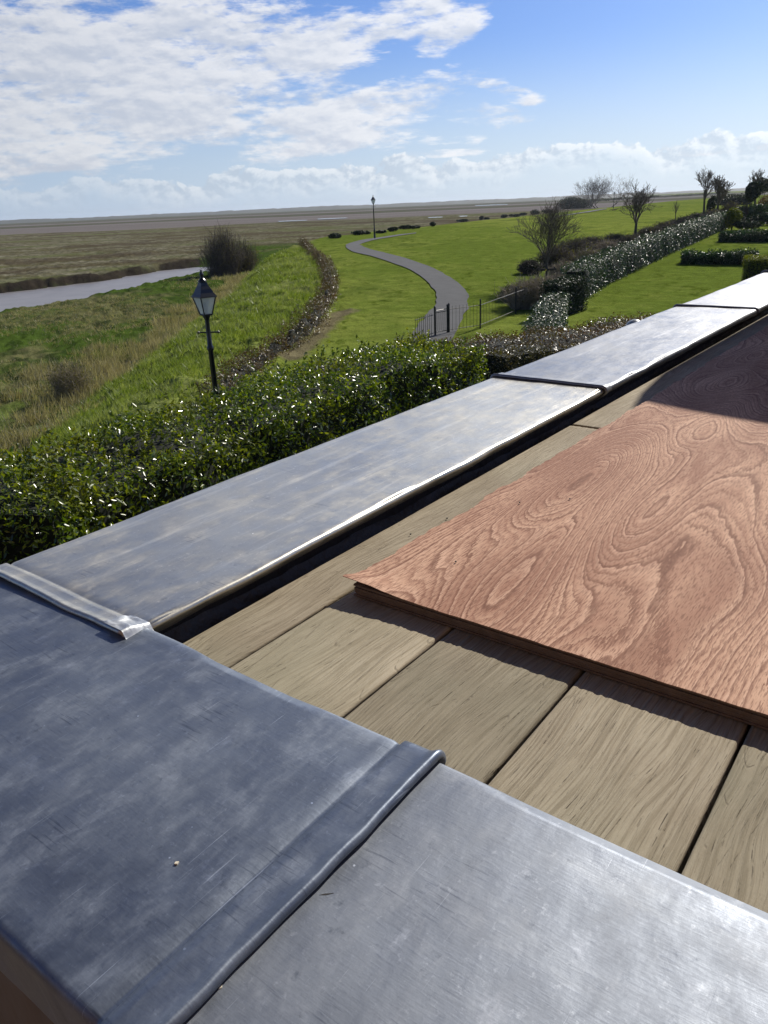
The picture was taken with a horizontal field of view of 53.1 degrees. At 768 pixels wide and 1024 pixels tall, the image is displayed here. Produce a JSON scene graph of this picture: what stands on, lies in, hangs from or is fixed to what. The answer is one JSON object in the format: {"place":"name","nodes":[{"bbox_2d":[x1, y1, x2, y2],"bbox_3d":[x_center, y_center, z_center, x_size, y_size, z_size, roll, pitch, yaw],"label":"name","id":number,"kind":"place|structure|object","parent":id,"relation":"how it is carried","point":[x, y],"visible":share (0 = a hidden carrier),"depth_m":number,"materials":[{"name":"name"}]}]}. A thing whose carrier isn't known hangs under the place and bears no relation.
{"place":"outdoors","nodes":[
{"label":"outdoors","id":0,"kind":"place"},
{"bbox_2d":[0,188,745,223],"bbox_3d":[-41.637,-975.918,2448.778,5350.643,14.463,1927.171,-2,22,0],"label":"shore","id":1,"kind":"structure","parent":0,"point":[308,208],"depth_m":2384.61,"materials":[{"name":"sand"}]},
{"bbox_2d":[0,191,767,459],"bbox_3d":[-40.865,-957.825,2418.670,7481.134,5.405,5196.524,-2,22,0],"label":"ground","id":2,"kind":"structure","parent":0,"point":[380,301],"depth_m":63.98,"materials":[{"name":"green plant"}]},
{"bbox_2d":[31,352,105,398],"bbox_3d":[-13.407,-5.853,32.694,2.736,2.059,2.744,-2,22,0],"label":"shrub","id":3,"kind":"object","parent":2,"relation":"on","point":[64,376],"visible":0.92,"depth_m":32.44,"materials":[{"name":"brown plant"}]},
{"bbox_2d":[0,267,206,311],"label":"creek","id":4,"kind":"structure","parent":2,"relation":"in","point":[28,298],"depth_m":93.95,"materials":[{"name":"grey liquid"}]},
{"bbox_2d":[0,273,225,405],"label":"saltmarsh grass","id":5,"kind":"structure","parent":2,"relation":"on","point":[70,319],"depth_m":58.68,"materials":[{"name":"green plant"}]},
{"bbox_2d":[0,270,251,463],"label":"dry reeds","id":6,"kind":"object","parent":2,"relation":"on","point":[132,350],"visible":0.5,"depth_m":37.77,"materials":[{"name":"plant"}]},
{"bbox_2d":[3,248,325,466],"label":"rough grass","id":7,"kind":"structure","parent":2,"relation":"on","point":[183,364],"depth_m":31.90,"materials":[{"name":"green plant"}]},
{"bbox_2d":[191,270,219,403],"bbox_3d":[-3.010,-2.254,13.693,0.316,3.944,0.316,-20,28,-37],"label":"street lamp","id":8,"kind":"object","parent":2,"relation":"on","point":[203,289],"visible":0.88,"depth_m":13.21,"materials":[{"name":"black metal"}]},
{"bbox_2d":[194,220,254,276],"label":"creek bush","id":9,"kind":"object","parent":2,"relation":"on","point":[222,258],"visible":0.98,"depth_m":92.46,"materials":[{"name":"brown plant"}]},
{"bbox_2d":[0,327,489,564],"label":"hedge","id":10,"kind":"object","parent":2,"relation":"on","point":[71,494],"visible":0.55,"depth_m":10.21,"materials":[{"name":"green plant"}]},
{"bbox_2d":[236,235,262,270],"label":"shrub","id":11,"kind":"object","parent":2,"relation":"on","point":[249,264],"visible":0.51,"depth_m":97.24,"materials":[{"name":"brown plant"}]},
{"bbox_2d":[195,236,341,403],"bbox_3d":[-5.014,-16.097,51.081,4.250,2.400,67.982,-3,22,-2],"label":"hedge","id":12,"kind":"object","parent":2,"relation":"on","point":[306,325],"visible":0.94,"depth_m":29.21,"materials":[{"name":"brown plant"}]},
{"bbox_2d":[328,233,341,237],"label":"shrub","id":13,"kind":"object","parent":2,"relation":"on","point":[335,235],"visible":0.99,"depth_m":91.17,"materials":[{"name":"green plant"}]},
{"bbox_2d":[350,230,367,234],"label":"shrub","id":14,"kind":"object","parent":2,"relation":"on","point":[359,232],"visible":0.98,"depth_m":97.65,"materials":[{"name":"green plant"}]},
{"bbox_2d":[375,229,386,233],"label":"shrub","id":15,"kind":"object","parent":2,"relation":"on","point":[381,231],"visible":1,"depth_m":101.41,"materials":[{"name":"green plant"}]},
{"bbox_2d":[387,226,398,231],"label":"shrub","id":16,"kind":"object","parent":2,"relation":"on","point":[390,229],"visible":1,"depth_m":107.13,"materials":[{"name":"green plant"}]},
{"bbox_2d":[279,204,506,221],"bbox_3d":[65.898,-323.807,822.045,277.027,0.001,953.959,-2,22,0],"label":"marsh pools","id":17,"kind":"object","parent":2,"relation":"in","point":[428,217],"visible":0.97,"depth_m":489.12,"materials":[{"name":"liquid"}]},
{"bbox_2d":[398,224,416,228],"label":"shrub","id":18,"kind":"object","parent":2,"relation":"on","point":[406,226],"visible":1,"depth_m":113.22,"materials":[{"name":"green plant"}]},
{"bbox_2d":[456,219,467,221],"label":"shrub","id":19,"kind":"object","parent":2,"relation":"on","point":[462,220],"visible":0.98,"depth_m":286.53,"materials":[{"name":"green plant"}]},
{"bbox_2d":[448,287,523,331],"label":"railings","id":20,"kind":"object","parent":2,"relation":"on","point":[515,302],"visible":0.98,"depth_m":31.33,"materials":[{"name":"black metal"}]},
{"bbox_2d":[434,304,448,334],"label":"gate","id":21,"kind":"structure","parent":20,"relation":"attached to","point":[447,313],"depth_m":29.73,"materials":[{"name":"black metal"}]},
{"bbox_2d":[497,283,514,299],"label":"shrub","id":22,"kind":"object","parent":2,"relation":"on","point":[506,288],"visible":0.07,"depth_m":38.16,"materials":[{"name":"green plant"}]},
{"bbox_2d":[491,270,547,309],"bbox_3d":[6.936,-10.344,35.578,3.787,1.678,3.698,-2,22,0],"label":"shrub","id":23,"kind":"object","parent":2,"relation":"on","point":[529,294],"visible":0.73,"depth_m":35.06,"materials":[{"name":"brown plant"}]},
{"bbox_2d":[516,257,545,273],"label":"shrub","id":24,"kind":"object","parent":2,"relation":"on","point":[531,265],"visible":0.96,"depth_m":48.11,"materials":[{"name":"green plant"}]},
{"bbox_2d":[530,209,539,214],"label":"shrub","id":25,"kind":"object","parent":2,"relation":"on","point":[534,211],"visible":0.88,"depth_m":368.12,"materials":[{"name":"green plant"}]},
{"bbox_2d":[506,196,580,276],"bbox_3d":[8.778,-14.670,41.890,4.440,4.716,4.026,-2,22,0],"label":"bare tree","id":26,"kind":"object","parent":2,"relation":"on","point":[551,215],"visible":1,"depth_m":41.84,"materials":[{"name":"brown plant"}]},
{"bbox_2d":[525,269,565,281],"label":"shrub","id":27,"kind":"object","parent":2,"relation":"on","point":[549,276],"visible":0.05,"depth_m":36.56,"materials":[{"name":"green plant"}]},
{"bbox_2d":[431,311,662,380],"bbox_3d":[4.905,-3.613,18.851,7.219,2.079,2.929,-14,25,-27],"label":"hedge","id":28,"kind":"object","parent":2,"relation":"on","point":[506,353],"visible":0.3,"depth_m":17.65,"materials":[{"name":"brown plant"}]},
{"bbox_2d":[521,290,572,334],"bbox_3d":[5.328,-5.957,25.184,1.309,1.754,8.746,4,23,15],"label":"laurel hedge","id":29,"kind":"object","parent":2,"relation":"on","point":[552,311],"visible":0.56,"depth_m":24.70,"materials":[{"name":"green plant"}]},
{"bbox_2d":[532,244,581,267],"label":"shrub","id":30,"kind":"object","parent":2,"relation":"on","point":[560,252],"visible":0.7,"depth_m":50.65,"materials":[{"name":"brown plant"}]},
{"bbox_2d":[548,256,578,277],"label":"shrub","id":31,"kind":"object","parent":2,"relation":"on","point":[558,266],"visible":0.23,"depth_m":44.66,"materials":[{"name":"brown plant"}]},
{"bbox_2d":[538,274,590,314],"bbox_3d":[7.822,-9.393,33.402,1.303,1.721,2.874,14,27,36],"label":"clipped hedge","id":32,"kind":"object","parent":2,"relation":"on","point":[575,287],"visible":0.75,"depth_m":33.08,"materials":[{"name":"green plant"}]},
{"bbox_2d":[558,196,582,208],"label":"evergreen bush","id":33,"kind":"object","parent":2,"relation":"on","point":[569,201],"visible":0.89,"depth_m":494.58,"materials":[{"name":"green plant"}]},
{"bbox_2d":[554,234,600,253],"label":"shrub","id":34,"kind":"object","parent":2,"relation":"on","point":[578,243],"visible":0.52,"depth_m":54.53,"materials":[{"name":"brown plant"}]},
{"bbox_2d":[574,197,592,208],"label":"evergreen bush","id":35,"kind":"object","parent":2,"relation":"on","point":[584,204],"visible":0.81,"depth_m":492.65,"materials":[{"name":"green plant"}]},
{"bbox_2d":[568,245,605,260],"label":"shrub","id":36,"kind":"object","parent":2,"relation":"on","point":[584,252],"visible":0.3,"depth_m":50.17,"materials":[{"name":"brown plant"}]},
{"bbox_2d":[581,233,613,244],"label":"shrub","id":37,"kind":"object","parent":2,"relation":"on","point":[596,239],"visible":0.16,"depth_m":58.66,"materials":[{"name":"brown plant"}]},
{"bbox_2d":[571,172,635,207],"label":"bare tree","id":38,"kind":"object","parent":2,"relation":"on","point":[598,188],"visible":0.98,"depth_m":478.26,"materials":[{"name":"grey plant"}]},
{"bbox_2d":[589,237,620,252],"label":"shrub","id":39,"kind":"object","parent":2,"relation":"on","point":[603,245],"visible":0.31,"depth_m":55.41,"materials":[{"name":"brown plant"}]},
{"bbox_2d":[601,232,623,241],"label":"shrub","id":40,"kind":"object","parent":2,"relation":"on","point":[613,236],"visible":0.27,"depth_m":62.80,"materials":[{"name":"brown plant"}]},
{"bbox_2d":[615,232,643,245],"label":"shrub","id":41,"kind":"object","parent":2,"relation":"on","point":[623,238],"visible":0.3,"depth_m":60.58,"materials":[{"name":"brown plant"}]},
{"bbox_2d":[625,319,639,325],"bbox_3d":[5.678,-3.295,17.656,0.410,2.216,0.410,-2,22,0],"label":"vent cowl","id":42,"kind":"object","parent":2,"relation":"on","point":[632,321],"visible":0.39,"depth_m":17.21,"materials":[{"name":"silver metal"}]},
{"bbox_2d":[610,178,662,234],"bbox_3d":[21.713,-25.679,65.592,4.166,5.114,5.614,-2,22,0],"label":"bare tree","id":43,"kind":"object","parent":2,"relation":"on","point":[636,207],"visible":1,"depth_m":65.00,"materials":[{"name":"brown plant"}]},
{"bbox_2d":[559,210,731,297],"bbox_3d":[21.617,-20.450,57.731,2.421,2.936,51.588,10,25,28],"label":"laurel hedge","id":44,"kind":"object","parent":2,"relation":"on","point":[607,267],"visible":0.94,"depth_m":47.99,"materials":[{"name":"green plant"}]},
{"bbox_2d":[632,224,663,239],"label":"shrub","id":45,"kind":"object","parent":2,"relation":"on","point":[644,230],"visible":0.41,"depth_m":66.99,"materials":[{"name":"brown plant"}]},
{"bbox_2d":[587,192,728,201],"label":"field hedge","id":46,"kind":"object","parent":2,"relation":"on","point":[608,199],"visible":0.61,"depth_m":728.22,"materials":[{"name":"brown plant"}]},
{"bbox_2d":[652,221,678,229],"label":"shrub","id":47,"kind":"object","parent":2,"relation":"on","point":[667,224],"visible":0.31,"depth_m":72.47,"materials":[{"name":"green plant"}]},
{"bbox_2d":[672,202,678,218],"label":"sapling","id":48,"kind":"object","parent":2,"relation":"on","point":[676,208],"visible":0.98,"depth_m":80.31,"materials":[{"name":"brown plant"}]},
{"bbox_2d":[667,215,695,223],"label":"shrub","id":49,"kind":"object","parent":2,"relation":"on","point":[680,220],"visible":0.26,"depth_m":78.74,"materials":[{"name":"green plant"}]},
{"bbox_2d":[686,212,708,217],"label":"shrub","id":50,"kind":"object","parent":2,"relation":"on","point":[695,215],"visible":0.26,"depth_m":88.87,"materials":[{"name":"green plant"}]},
{"bbox_2d":[694,165,719,213],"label":"bare tree","id":51,"kind":"object","parent":2,"relation":"on","point":[707,186],"visible":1,"depth_m":89.07,"materials":[{"name":"brown plant"}]},
{"bbox_2d":[706,195,715,211],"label":"conifer","id":52,"kind":"object","parent":2,"relation":"on","point":[711,202],"visible":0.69,"depth_m":109.95,"materials":[{"name":"green plant"}]},
{"bbox_2d":[702,207,723,214],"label":"shrub","id":53,"kind":"object","parent":2,"relation":"on","point":[710,211],"visible":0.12,"depth_m":101.51,"materials":[{"name":"green plant"}]},
{"bbox_2d":[679,247,758,264],"bbox_3d":[21.466,-16.349,49.291,4.807,1.209,2.122,7,24,23],"label":"hedge","id":54,"kind":"object","parent":2,"relation":"on","point":[724,257],"visible":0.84,"depth_m":48.90,"materials":[{"name":"green plant"}]},
{"bbox_2d":[713,174,734,208],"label":"bare tree","id":55,"kind":"object","parent":2,"relation":"on","point":[721,190],"visible":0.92,"depth_m":105.70,"materials":[{"name":"brown plant"}]},
{"bbox_2d":[718,198,741,212],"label":"shrub","id":56,"kind":"object","parent":2,"relation":"on","point":[728,206],"visible":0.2,"depth_m":95.58,"materials":[{"name":"green plant"}]},
{"bbox_2d":[710,193,752,204],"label":"hedge","id":57,"kind":"object","parent":2,"relation":"on","point":[740,198],"visible":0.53,"depth_m":193.07,"materials":[{"name":"green plant"}]},
{"bbox_2d":[724,207,742,229],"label":"shrub","id":58,"kind":"object","parent":2,"relation":"on","point":[733,214],"visible":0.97,"depth_m":73.97,"materials":[{"name":"green plant"}]},
{"bbox_2d":[736,206,744,220],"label":"shrub","id":59,"kind":"object","parent":2,"relation":"on","point":[742,210],"visible":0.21,"depth_m":84.61,"materials":[{"name":"green plant"}]},
{"bbox_2d":[715,227,767,241],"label":"hedge","id":60,"kind":"object","parent":2,"relation":"on","point":[753,235],"visible":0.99,"depth_m":61.84,"materials":[{"name":"green plant"}]},
{"bbox_2d":[736,202,754,220],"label":"shrub","id":61,"kind":"object","parent":2,"relation":"on","point":[746,208],"visible":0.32,"depth_m":89.05,"materials":[{"name":"green plant"}]},
{"bbox_2d":[732,220,764,228],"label":"mound shrub","id":62,"kind":"object","parent":2,"relation":"on","point":[750,224],"visible":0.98,"depth_m":73.11,"materials":[{"name":"green plant"}]},
{"bbox_2d":[745,181,762,202],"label":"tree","id":63,"kind":"object","parent":2,"relation":"on","point":[753,191],"visible":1,"depth_m":89.05,"materials":[{"name":"green plant"}]},
{"bbox_2d":[744,214,763,221],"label":"shrub","id":64,"kind":"object","parent":2,"relation":"on","point":[756,217],"visible":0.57,"depth_m":78.88,"materials":[{"name":"green plant"}]},
{"bbox_2d":[741,254,767,280],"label":"hedge","id":65,"kind":"object","parent":2,"relation":"on","point":[753,265],"visible":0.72,"depth_m":39.03,"materials":[{"name":"green plant"}]},
{"bbox_2d":[747,202,767,215],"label":"shrub","id":66,"kind":"object","parent":2,"relation":"on","point":[760,209],"visible":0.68,"depth_m":87.31,"materials":[{"name":"green plant"}]},
{"bbox_2d":[748,168,767,204],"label":"bare tree","id":67,"kind":"object","parent":2,"relation":"on","point":[760,174],"visible":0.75,"depth_m":130.48,"materials":[{"name":"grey plant"}]},
{"bbox_2d":[758,195,767,210],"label":"shrub","id":68,"kind":"object","parent":2,"relation":"on","point":[764,199],"visible":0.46,"depth_m":120.11,"materials":[{"name":"green plant"}]},
{"bbox_2d":[759,177,767,200],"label":"tree","id":69,"kind":"object","parent":2,"relation":"on","point":[765,188],"visible":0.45,"depth_m":154.14,"materials":[{"name":"green plant"}]},
{"bbox_2d":[762,211,767,224],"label":"shrub","id":70,"kind":"object","parent":2,"relation":"on","point":[765,216],"visible":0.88,"depth_m":78.98,"materials":[{"name":"green plant"}]},
{"bbox_2d":[0,0,767,219],"label":"sky","id":71,"kind":"structure","parent":0,"point":[108,107],"materials":[{"name":"blue"}]},
{"bbox_2d":[346,232,468,340],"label":"path","id":72,"kind":"structure","parent":0,"point":[452,292],"depth_m":42.29,"materials":[{"name":"grey asphalt"}]},
{"bbox_2d":[371,196,375,237],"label":"street lamp","id":73,"kind":"object","parent":72,"relation":"on","point":[373,198],"visible":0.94,"depth_m":84.69,"materials":[{"name":"black metal"}]},
{"bbox_2d":[415,315,432,339],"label":"railings","id":74,"kind":"object","parent":72,"relation":"on","point":[423,325],"visible":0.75,"depth_m":28.94,"materials":[{"name":"black metal"}]},
{"bbox_2d":[559,208,606,215],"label":"path","id":75,"kind":"structure","parent":0,"point":[587,211],"depth_m":182.68,"materials":[{"name":"grey asphalt"}]},
{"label":"ground apron","id":76,"kind":"structure","parent":0,"visible":0},
{"bbox_2d":[0,270,767,1023],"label":"parapet wall","id":77,"kind":"structure","parent":76,"relation":"on","point":[142,748],"depth_m":0.65,"materials":[{"name":"metal"}]},
{"bbox_2d":[183,315,767,912],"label":"terrace deck","id":78,"kind":"structure","parent":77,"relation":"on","point":[671,785],"depth_m":0.84,"materials":[{"name":"beige wood"}]},
{"bbox_2d":[343,325,767,730],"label":"plywood sheet","id":79,"kind":"object","parent":78,"relation":"on","point":[639,559],"visible":1,"depth_m":1.15,"materials":[{"name":"red wood"}]}
]}

